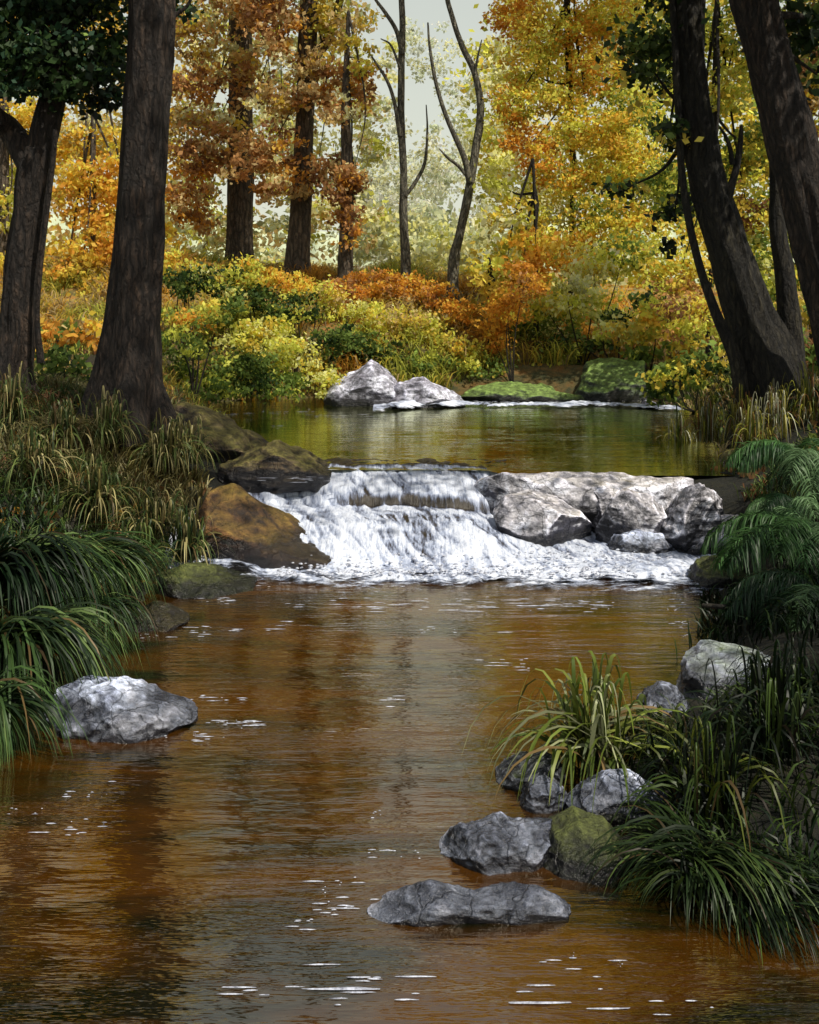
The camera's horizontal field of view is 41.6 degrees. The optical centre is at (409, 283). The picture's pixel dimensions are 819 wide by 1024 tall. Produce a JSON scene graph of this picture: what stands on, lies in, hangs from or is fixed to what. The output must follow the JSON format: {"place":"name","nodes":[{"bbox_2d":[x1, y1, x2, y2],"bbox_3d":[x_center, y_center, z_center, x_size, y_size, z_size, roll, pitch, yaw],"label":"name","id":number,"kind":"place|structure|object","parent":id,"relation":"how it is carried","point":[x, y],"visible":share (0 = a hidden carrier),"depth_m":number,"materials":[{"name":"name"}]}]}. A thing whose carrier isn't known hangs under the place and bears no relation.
{"place":"outdoors","nodes":[
{"label":"outdoors","id":0,"kind":"place"},
{"bbox_2d":[0,571,818,1023],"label":"stream water","id":1,"kind":"structure","parent":0,"point":[168,885],"depth_m":3.90,"materials":[{"name":"liquid"}]},
{"bbox_2d":[8,401,713,1014],"bbox_3d":[0.496,1.784,9.043,5.898,0.422,12.211,0,0,0],"label":"foam","id":2,"kind":"object","parent":1,"relation":"on","point":[366,989],"visible":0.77,"depth_m":7.20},
{"bbox_2d":[0,321,818,926],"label":"bank grass","id":3,"kind":"structure","parent":0,"point":[720,625],"depth_m":7.00,"materials":[{"name":"plant"}]},
{"bbox_2d":[0,255,818,910],"bbox_3d":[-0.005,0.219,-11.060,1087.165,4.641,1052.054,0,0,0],"label":"ground","id":4,"kind":"structure","parent":0,"point":[564,377],"depth_m":8.17,"materials":[{"name":"plant"}]},
{"bbox_2d":[0,361,70,423],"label":"grass tuft","id":5,"kind":"object","parent":4,"relation":"on","point":[13,405],"visible":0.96,"depth_m":8.37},
{"bbox_2d":[0,40,82,273],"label":"autumn tree","id":6,"kind":"object","parent":4,"relation":"on","point":[7,171],"visible":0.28,"depth_m":19.91,"materials":[{"name":"yellow plant"}]},
{"bbox_2d":[0,424,88,499],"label":"grass tuft","id":7,"kind":"object","parent":4,"relation":"on","point":[36,458],"visible":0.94,"depth_m":7.25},
{"bbox_2d":[0,665,90,771],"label":"drooping grass","id":8,"kind":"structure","parent":4,"relation":"on","point":[29,701],"depth_m":4.61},
{"bbox_2d":[5,393,117,457],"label":"grass tuft","id":9,"kind":"object","parent":4,"relation":"on","point":[66,434],"visible":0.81,"depth_m":7.95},
{"bbox_2d":[34,339,92,387],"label":"shrub","id":10,"kind":"object","parent":4,"relation":"on","point":[63,358],"visible":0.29,"depth_m":10.10,"materials":[{"name":"green plant"}]},
{"bbox_2d":[35,310,102,361],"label":"shrub","id":11,"kind":"object","parent":4,"relation":"on","point":[87,329],"visible":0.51,"depth_m":12.82,"materials":[{"name":"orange plant"}]},
{"bbox_2d":[0,524,149,662],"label":"drooping grass","id":12,"kind":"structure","parent":4,"relation":"on","point":[25,562],"depth_m":5.74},
{"bbox_2d":[0,597,156,752],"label":"drooping grass","id":13,"kind":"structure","parent":4,"relation":"on","point":[38,634],"depth_m":5.13,"materials":[{"name":"plant"}]},
{"bbox_2d":[42,85,121,302],"bbox_3d":[-5.459,-1.550,18.674,2.116,5.760,2.929,0,0,0],"label":"autumn tree","id":14,"kind":"object","parent":4,"relation":"on","point":[74,184],"visible":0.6,"depth_m":18.70,"materials":[{"name":"brown plant"}]},
{"bbox_2d":[0,0,178,400],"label":"forked tree","id":15,"kind":"object","parent":4,"relation":"on","point":[60,65],"visible":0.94,"depth_m":9.16,"materials":[{"name":"green plant"}]},
{"bbox_2d":[50,452,165,532],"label":"grass tuft","id":16,"kind":"object","parent":4,"relation":"on","point":[103,502],"visible":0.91,"depth_m":7.23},
{"bbox_2d":[75,385,151,451],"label":"grass tuft","id":17,"kind":"object","parent":4,"relation":"on","point":[111,417],"visible":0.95,"depth_m":8.14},
{"bbox_2d":[68,592,161,660],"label":"drooping grass","id":18,"kind":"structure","parent":4,"relation":"on","point":[117,602],"depth_m":5.88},
{"bbox_2d":[40,675,197,743],"bbox_3d":[-1.324,2.031,4.926,0.738,0.413,0.488,0,0,0],"label":"rock","id":19,"kind":"object","parent":4,"relation":"on","point":[124,710],"visible":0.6,"depth_m":4.83,"materials":[{"name":"stone"}]},
{"bbox_2d":[58,528,185,609],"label":"drooping grass","id":20,"kind":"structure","parent":4,"relation":"on","point":[122,544],"depth_m":6.37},
{"bbox_2d":[76,0,204,446],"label":"broad tree","id":21,"kind":"object","parent":4,"relation":"on","point":[128,360],"visible":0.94,"depth_m":8.72,"materials":[{"name":"brown plant"}]},
{"bbox_2d":[106,510,190,591],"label":"grass tuft","id":22,"kind":"object","parent":4,"relation":"on","point":[140,527],"visible":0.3,"depth_m":6.88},
{"bbox_2d":[111,477,195,539],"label":"grass tuft","id":23,"kind":"object","parent":4,"relation":"on","point":[159,510],"visible":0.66,"depth_m":7.67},
{"bbox_2d":[123,601,189,631],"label":"rock","id":24,"kind":"object","parent":4,"relation":"on","point":[172,617],"visible":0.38,"depth_m":6.28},
{"bbox_2d":[125,408,211,476],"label":"grass tuft","id":25,"kind":"object","parent":4,"relation":"on","point":[170,456],"visible":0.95,"depth_m":8.43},
{"bbox_2d":[144,413,235,472],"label":"grass tuft","id":26,"kind":"object","parent":4,"relation":"on","point":[189,456],"visible":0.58,"depth_m":8.68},
{"bbox_2d":[151,496,234,570],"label":"grass tuft","id":27,"kind":"object","parent":4,"relation":"on","point":[186,548],"visible":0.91,"depth_m":7.45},
{"bbox_2d":[160,291,251,401],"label":"shrub","id":28,"kind":"object","parent":4,"relation":"on","point":[185,318],"visible":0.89,"depth_m":12.85,"materials":[{"name":"yellow plant"}]},
{"bbox_2d":[154,562,257,598],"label":"rock","id":29,"kind":"object","parent":4,"relation":"on","point":[199,580],"visible":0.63,"depth_m":6.97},
{"bbox_2d":[162,247,250,361],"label":"shrub","id":30,"kind":"object","parent":4,"relation":"on","point":[188,276],"visible":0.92,"depth_m":14.51,"materials":[{"name":"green plant"}]},
{"bbox_2d":[173,402,268,462],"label":"rock","id":31,"kind":"object","parent":4,"relation":"on","point":[233,434],"visible":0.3,"depth_m":9.45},
{"bbox_2d":[165,0,292,263],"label":"autumn tree","id":32,"kind":"object","parent":4,"relation":"on","point":[243,63],"visible":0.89,"depth_m":20.12,"materials":[{"name":"brown plant"}]},
{"bbox_2d":[162,332,311,406],"bbox_3d":[-2.192,1.079,13.743,1.498,1.009,1.931,0,0,36],"label":"shrub","id":33,"kind":"object","parent":4,"relation":"on","point":[223,387],"visible":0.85,"depth_m":13.49,"materials":[{"name":"green plant"}]},
{"bbox_2d":[188,483,330,571],"bbox_3d":[-0.997,1.946,7.963,1.364,0.938,1.020,0,0,0],"label":"rock","id":34,"kind":"object","parent":4,"relation":"on","point":[260,534],"visible":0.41,"depth_m":7.64,"materials":[{"name":"stone"}]},
{"bbox_2d":[208,252,318,356],"bbox_3d":[-2.068,0.353,15.145,1.562,1.624,1.225,0,0,0],"label":"shrub","id":35,"kind":"object","parent":4,"relation":"on","point":[258,291],"visible":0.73,"depth_m":15.10,"materials":[{"name":"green plant"}]},
{"bbox_2d":[217,440,331,493],"bbox_3d":[-1.133,1.644,9.087,0.976,0.636,0.684,0,0,0],"label":"rock","id":36,"kind":"object","parent":4,"relation":"on","point":[278,466],"visible":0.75,"depth_m":8.80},
{"bbox_2d":[208,314,347,398],"bbox_3d":[-1.789,0.988,14.310,2.002,1.166,1.126,0,0,32],"label":"shrub","id":37,"kind":"object","parent":4,"relation":"on","point":[275,342],"visible":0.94,"depth_m":14.26,"materials":[{"name":"yellow plant"}]},
{"bbox_2d":[208,0,394,283],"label":"autumn tree","id":38,"kind":"object","parent":4,"relation":"on","point":[307,22],"visible":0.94,"depth_m":18.91,"materials":[{"name":"brown plant"}]},
{"bbox_2d":[250,274,377,386],"bbox_3d":[-1.331,0.676,15.081,1.810,1.624,1.394,0,0,0],"label":"shrub","id":39,"kind":"object","parent":4,"relation":"on","point":[333,339],"visible":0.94,"depth_m":14.88,"materials":[{"name":"green plant"}]},
{"bbox_2d":[313,10,380,293],"bbox_3d":[-1.047,-2.155,18.249,1.154,5.095,1.258,0,0,0],"label":"autumn tree","id":40,"kind":"object","parent":4,"relation":"on","point":[349,178],"visible":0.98,"depth_m":18.24,"materials":[{"name":"brown plant"}]},
{"bbox_2d":[323,359,397,406],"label":"rock","id":41,"kind":"object","parent":4,"relation":"on","point":[370,383],"visible":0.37,"depth_m":13.90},
{"bbox_2d":[317,267,425,314],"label":"shrub","id":42,"kind":"object","parent":4,"relation":"on","point":[399,288],"visible":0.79,"depth_m":17.03,"materials":[{"name":"orange plant"}]},
{"bbox_2d":[318,339,433,374],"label":"shrub","id":43,"kind":"object","parent":4,"relation":"on","point":[373,353],"visible":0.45,"depth_m":15.41,"materials":[{"name":"green plant"}]},
{"bbox_2d":[327,299,430,364],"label":"shrub","id":44,"kind":"object","parent":4,"relation":"on","point":[378,317],"visible":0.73,"depth_m":15.79,"materials":[{"name":"yellow plant"}]},
{"bbox_2d":[371,0,427,308],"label":"slender tree","id":45,"kind":"object","parent":4,"relation":"on","point":[405,191],"visible":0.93,"depth_m":17.94,"materials":[{"name":"grey plant"}]},
{"bbox_2d":[0,244,807,390],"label":"undergrowth","id":46,"kind":"object","parent":4,"relation":"on","point":[53,310],"visible":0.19,"depth_m":16.46,"materials":[{"name":"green plant"}]},
{"bbox_2d":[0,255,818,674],"bbox_3d":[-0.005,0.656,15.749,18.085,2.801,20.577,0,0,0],"label":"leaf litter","id":47,"kind":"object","parent":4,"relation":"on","point":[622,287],"visible":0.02,"depth_m":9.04,"materials":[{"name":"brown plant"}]},
{"bbox_2d":[8,0,818,291],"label":"wood","id":48,"kind":"object","parent":4,"relation":"on","point":[431,238],"visible":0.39,"depth_m":31.70,"materials":[{"name":"yellow plant"}]},
{"bbox_2d":[427,0,483,309],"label":"slender tree","id":49,"kind":"object","parent":4,"relation":"on","point":[469,171],"visible":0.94,"depth_m":17.24,"materials":[{"name":"grey plant"}]},
{"bbox_2d":[393,310,518,381],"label":"shrub","id":50,"kind":"object","parent":4,"relation":"on","point":[496,369],"visible":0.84,"depth_m":15.46,"materials":[{"name":"yellow plant"}]},
{"bbox_2d":[410,273,504,347],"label":"shrub","id":51,"kind":"object","parent":4,"relation":"on","point":[454,307],"visible":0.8,"depth_m":16.71,"materials":[{"name":"orange plant"}]},
{"bbox_2d":[367,879,570,926],"bbox_3d":[0.196,2.099,3.434,0.665,0.379,0.192,0,0,0],"label":"rock","id":52,"kind":"object","parent":4,"relation":"on","point":[429,903],"visible":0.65,"depth_m":3.38,"materials":[{"name":"stone"}]},
{"bbox_2d":[439,811,551,875],"bbox_3d":[0.294,2.067,3.789,0.471,0.371,0.302,0,0,0],"label":"rock","id":53,"kind":"object","parent":4,"relation":"on","point":[499,842],"visible":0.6,"depth_m":3.71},
{"bbox_2d":[457,256,540,360],"bbox_3d":[1.270,0.419,15.800,1.161,1.656,0.887,0,0,25],"label":"autumn tree","id":54,"kind":"object","parent":4,"relation":"on","point":[489,276],"visible":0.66,"depth_m":15.79,"materials":[{"name":"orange plant"}]},
{"bbox_2d":[475,259,552,381],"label":"shrub","id":55,"kind":"object","parent":4,"relation":"on","point":[536,283],"visible":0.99,"depth_m":15.14,"materials":[{"name":"orange plant"}]},
{"bbox_2d":[469,148,567,343],"bbox_3d":[1.635,-0.567,16.669,1.493,3.191,1.631,0,0,0],"label":"autumn tree","id":56,"kind":"object","parent":4,"relation":"on","point":[534,255],"visible":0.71,"depth_m":16.45,"materials":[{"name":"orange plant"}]},
{"bbox_2d":[460,381,584,401],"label":"rock","id":57,"kind":"object","parent":4,"relation":"on","point":[509,391],"visible":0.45,"depth_m":14.48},
{"bbox_2d":[495,750,565,791],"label":"rock","id":58,"kind":"object","parent":4,"relation":"on","point":[512,780],"visible":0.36,"depth_m":4.30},
{"bbox_2d":[520,774,567,813],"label":"rock","id":59,"kind":"object","parent":4,"relation":"on","point":[535,795],"visible":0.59,"depth_m":4.09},
{"bbox_2d":[509,306,586,344],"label":"shrub","id":60,"kind":"object","parent":4,"relation":"on","point":[547,326],"visible":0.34,"depth_m":16.34,"materials":[{"name":"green plant"}]},
{"bbox_2d":[532,340,588,364],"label":"shrub","id":61,"kind":"object","parent":4,"relation":"on","point":[573,346],"visible":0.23,"depth_m":15.79,"materials":[{"name":"green plant"}]},
{"bbox_2d":[471,0,681,321],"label":"autumn tree","id":62,"kind":"object","parent":4,"relation":"on","point":[617,123],"visible":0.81,"depth_m":17.04,"materials":[{"name":"yellow plant"}]},
{"bbox_2d":[461,651,699,833],"bbox_3d":[0.763,1.778,4.399,1.074,0.444,1.021,0,0,34],"label":"strap leaf plant","id":63,"kind":"object","parent":4,"relation":"on","point":[584,735],"visible":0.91,"depth_m":4.41,"materials":[{"name":"green plant"}]},
{"bbox_2d":[474,471,693,523],"bbox_3d":[1.379,1.819,8.866,1.872,0.620,1.081,0,0,0],"label":"rock","id":64,"kind":"object","parent":4,"relation":"on","point":[575,490],"visible":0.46,"depth_m":8.56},
{"bbox_2d":[513,229,655,364],"bbox_3d":[2.499,0.206,15.738,2.418,2.066,1.686,0,0,0],"label":"shrub","id":65,"kind":"object","parent":4,"relation":"on","point":[603,261],"visible":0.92,"depth_m":15.74,"materials":[{"name":"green plant"}]},
{"bbox_2d":[544,806,635,884],"bbox_3d":[0.618,2.039,3.777,0.355,0.334,0.394,0,0,0],"label":"rock","id":66,"kind":"object","parent":4,"relation":"on","point":[575,833],"visible":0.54,"depth_m":3.67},
{"bbox_2d":[536,282,668,358],"bbox_3d":[2.796,0.626,15.709,1.934,1.335,0.863,0,0,29],"label":"shrub","id":67,"kind":"object","parent":4,"relation":"on","point":[601,345],"visible":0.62,"depth_m":15.59,"materials":[{"name":"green plant"}]},
{"bbox_2d":[591,487,619,532],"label":"rock","id":68,"kind":"object","parent":4,"relation":"on","point":[604,498],"visible":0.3,"depth_m":8.37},
{"bbox_2d":[575,357,654,401],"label":"rock","id":69,"kind":"object","parent":4,"relation":"on","point":[612,379],"visible":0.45,"depth_m":14.51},
{"bbox_2d":[602,813,631,826],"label":"rock","id":70,"kind":"object","parent":4,"relation":"on","point":[614,822],"visible":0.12,"depth_m":3.96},
{"bbox_2d":[565,768,671,824],"bbox_3d":[0.792,1.991,4.098,0.401,0.273,0.270,0,0,0],"label":"rock","id":71,"kind":"object","parent":4,"relation":"on","point":[610,791],"visible":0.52,"depth_m":4.03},
{"bbox_2d":[595,488,666,542],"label":"rock","id":72,"kind":"object","parent":4,"relation":"on","point":[627,510],"visible":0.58,"depth_m":8.04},
{"bbox_2d":[607,529,675,553],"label":"rock","id":73,"kind":"object","parent":4,"relation":"on","point":[637,541],"visible":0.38,"depth_m":7.85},
{"bbox_2d":[589,295,704,381],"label":"shrub","id":74,"kind":"object","parent":4,"relation":"on","point":[649,318],"visible":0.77,"depth_m":14.84,"materials":[{"name":"green plant"}]},
{"bbox_2d":[639,400,655,407],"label":"rock","id":75,"kind":"object","parent":4,"relation":"on","point":[643,402],"visible":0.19,"depth_m":13.73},
{"bbox_2d":[629,694,685,756],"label":"strap leaf plant","id":76,"kind":"object","parent":4,"relation":"on","point":[640,698],"visible":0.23,"depth_m":4.61,"materials":[{"name":"green plant"}]},
{"bbox_2d":[636,681,690,717],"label":"rock","id":77,"kind":"object","parent":4,"relation":"on","point":[670,692],"visible":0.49,"depth_m":5.02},
{"bbox_2d":[619,714,709,796],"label":"grass tuft","id":78,"kind":"object","parent":4,"relation":"on","point":[671,756],"visible":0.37,"depth_m":4.20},
{"bbox_2d":[658,403,697,441],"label":"grass tuft","id":79,"kind":"object","parent":4,"relation":"on","point":[677,428],"visible":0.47,"depth_m":10.86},
{"bbox_2d":[634,339,730,412],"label":"shrub","id":80,"kind":"object","parent":4,"relation":"on","point":[667,390],"visible":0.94,"depth_m":11.89,"materials":[{"name":"yellow plant"}]},
{"bbox_2d":[661,483,723,551],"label":"rock","id":81,"kind":"object","parent":4,"relation":"on","point":[694,512],"visible":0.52,"depth_m":7.87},
{"bbox_2d":[573,785,818,967],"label":"drooping grass","id":82,"kind":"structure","parent":4,"relation":"on","point":[665,859],"depth_m":3.53,"materials":[{"name":"plant"}]},
{"bbox_2d":[678,389,725,442],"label":"grass tuft","id":83,"kind":"object","parent":4,"relation":"on","point":[710,433],"visible":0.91,"depth_m":10.19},
{"bbox_2d":[591,0,817,448],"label":"curved tree","id":84,"kind":"object","parent":4,"relation":"on","point":[762,338],"visible":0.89,"depth_m":9.87,"materials":[{"name":"brown plant"}]},
{"bbox_2d":[610,704,801,859],"bbox_3d":[1.077,1.761,3.933,0.696,0.477,0.756,0,0,29],"label":"grass tuft","id":85,"kind":"object","parent":4,"relation":"on","point":[698,783],"visible":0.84,"depth_m":3.88,"materials":[{"name":"plant"}]},
{"bbox_2d":[675,514,737,555],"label":"rock","id":86,"kind":"object","parent":4,"relation":"on","point":[694,550],"visible":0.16,"depth_m":7.78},
{"bbox_2d":[625,0,792,360],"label":"autumn tree","id":87,"kind":"object","parent":4,"relation":"on","point":[721,88],"visible":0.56,"depth_m":13.77,"materials":[{"name":"yellow plant"}]},
{"bbox_2d":[684,555,745,590],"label":"rock","id":88,"kind":"object","parent":4,"relation":"on","point":[700,573],"visible":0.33,"depth_m":7.06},
{"bbox_2d":[676,639,771,698],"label":"rock","id":89,"kind":"object","parent":4,"relation":"on","point":[722,656],"visible":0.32,"depth_m":5.22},
{"bbox_2d":[719,448,736,463],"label":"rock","id":90,"kind":"object","parent":4,"relation":"on","point":[725,452],"visible":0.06,"depth_m":9.50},
{"bbox_2d":[714,383,759,437],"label":"grass tuft","id":91,"kind":"object","parent":4,"relation":"on","point":[735,412],"visible":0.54,"depth_m":9.76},
{"bbox_2d":[663,635,818,799],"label":"grass tuft","id":92,"kind":"object","parent":4,"relation":"on","point":[767,733],"visible":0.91,"depth_m":4.08,"materials":[{"name":"plant"}]},
{"bbox_2d":[676,644,818,776],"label":"grass tuft","id":93,"kind":"object","parent":4,"relation":"on","point":[789,674],"visible":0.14,"depth_m":4.39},
{"bbox_2d":[723,391,786,450],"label":"grass tuft","id":94,"kind":"object","parent":4,"relation":"on","point":[751,430],"visible":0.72,"depth_m":8.87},
{"bbox_2d":[700,505,818,584],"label":"fern","id":95,"kind":"object","parent":4,"relation":"on","point":[772,529],"visible":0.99,"depth_m":6.36,"materials":[{"name":"green fern foliage"}]},
{"bbox_2d":[702,590,817,624],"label":"fallen branch","id":96,"kind":"object","parent":4,"relation":"on","point":[721,606],"visible":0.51,"depth_m":5.89,"materials":[{"name":"brown plant"}]},
{"bbox_2d":[717,843,818,969],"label":"drooping grass","id":97,"kind":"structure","parent":4,"relation":"on","point":[806,915],"depth_m":3.31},
{"bbox_2d":[718,566,818,636],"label":"fern","id":98,"kind":"object","parent":4,"relation":"on","point":[776,580],"visible":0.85,"depth_m":5.92,"materials":[{"name":"green fern foliage"}]},
{"bbox_2d":[721,0,818,424],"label":"leaning tree","id":99,"kind":"object","parent":4,"relation":"on","point":[770,51],"visible":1,"depth_m":9.06,"materials":[{"name":"brown plant"}]},
{"bbox_2d":[722,623,818,731],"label":"grass tuft","id":100,"kind":"object","parent":4,"relation":"on","point":[803,665],"visible":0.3,"depth_m":4.56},
{"bbox_2d":[725,437,818,502],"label":"fern","id":101,"kind":"object","parent":4,"relation":"on","point":[797,463],"visible":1,"depth_m":7.26,"materials":[{"name":"green fern foliage"}]},
{"bbox_2d":[737,376,815,441],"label":"grass tuft","id":102,"kind":"object","parent":4,"relation":"on","point":[776,410],"visible":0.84,"depth_m":9.15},
{"bbox_2d":[744,491,818,520],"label":"fern","id":103,"kind":"object","parent":4,"relation":"on","point":[782,500],"visible":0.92,"depth_m":6.83,"materials":[{"name":"green plant"}]},
{"bbox_2d":[779,0,818,338],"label":"autumn tree","id":104,"kind":"object","parent":4,"relation":"on","point":[813,105],"visible":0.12,"depth_m":13.43,"materials":[{"name":"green plant"}]},
{"bbox_2d":[781,361,818,424],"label":"grass tuft","id":105,"kind":"object","parent":4,"relation":"on","point":[808,399],"visible":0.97,"depth_m":9.16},
{"bbox_2d":[799,299,818,377],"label":"shrub","id":106,"kind":"object","parent":4,"relation":"on","point":[810,349],"visible":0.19,"depth_m":11.51,"materials":[{"name":"green plant"}]},
{"bbox_2d":[9,0,818,234],"label":"sky","id":107,"kind":"structure","parent":0,"point":[419,95],"materials":[{"name":"white"}]},
{"bbox_2d":[46,201,794,282],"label":"hills","id":108,"kind":"structure","parent":0,"point":[65,227],"depth_m":115.65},
{"bbox_2d":[161,458,723,594],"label":"cascade water","id":109,"kind":"structure","parent":0,"point":[378,517],"depth_m":7.94,"materials":[{"name":"liquid"}]},
{"bbox_2d":[493,489,591,546],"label":"rock","id":110,"kind":"object","parent":109,"relation":"in","point":[543,519],"visible":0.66,"depth_m":8.11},
{"bbox_2d":[208,398,734,475],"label":"pool water","id":111,"kind":"structure","parent":0,"point":[592,438],"depth_m":11.20,"materials":[{"name":"liquid"}]},
{"bbox_2d":[389,376,462,407],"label":"rock","id":112,"kind":"object","parent":111,"relation":"in","point":[425,391],"visible":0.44,"depth_m":13.85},
{"bbox_2d":[373,400,680,410],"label":"rapid water","id":113,"kind":"structure","parent":0,"point":[403,404],"depth_m":13.74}
]}

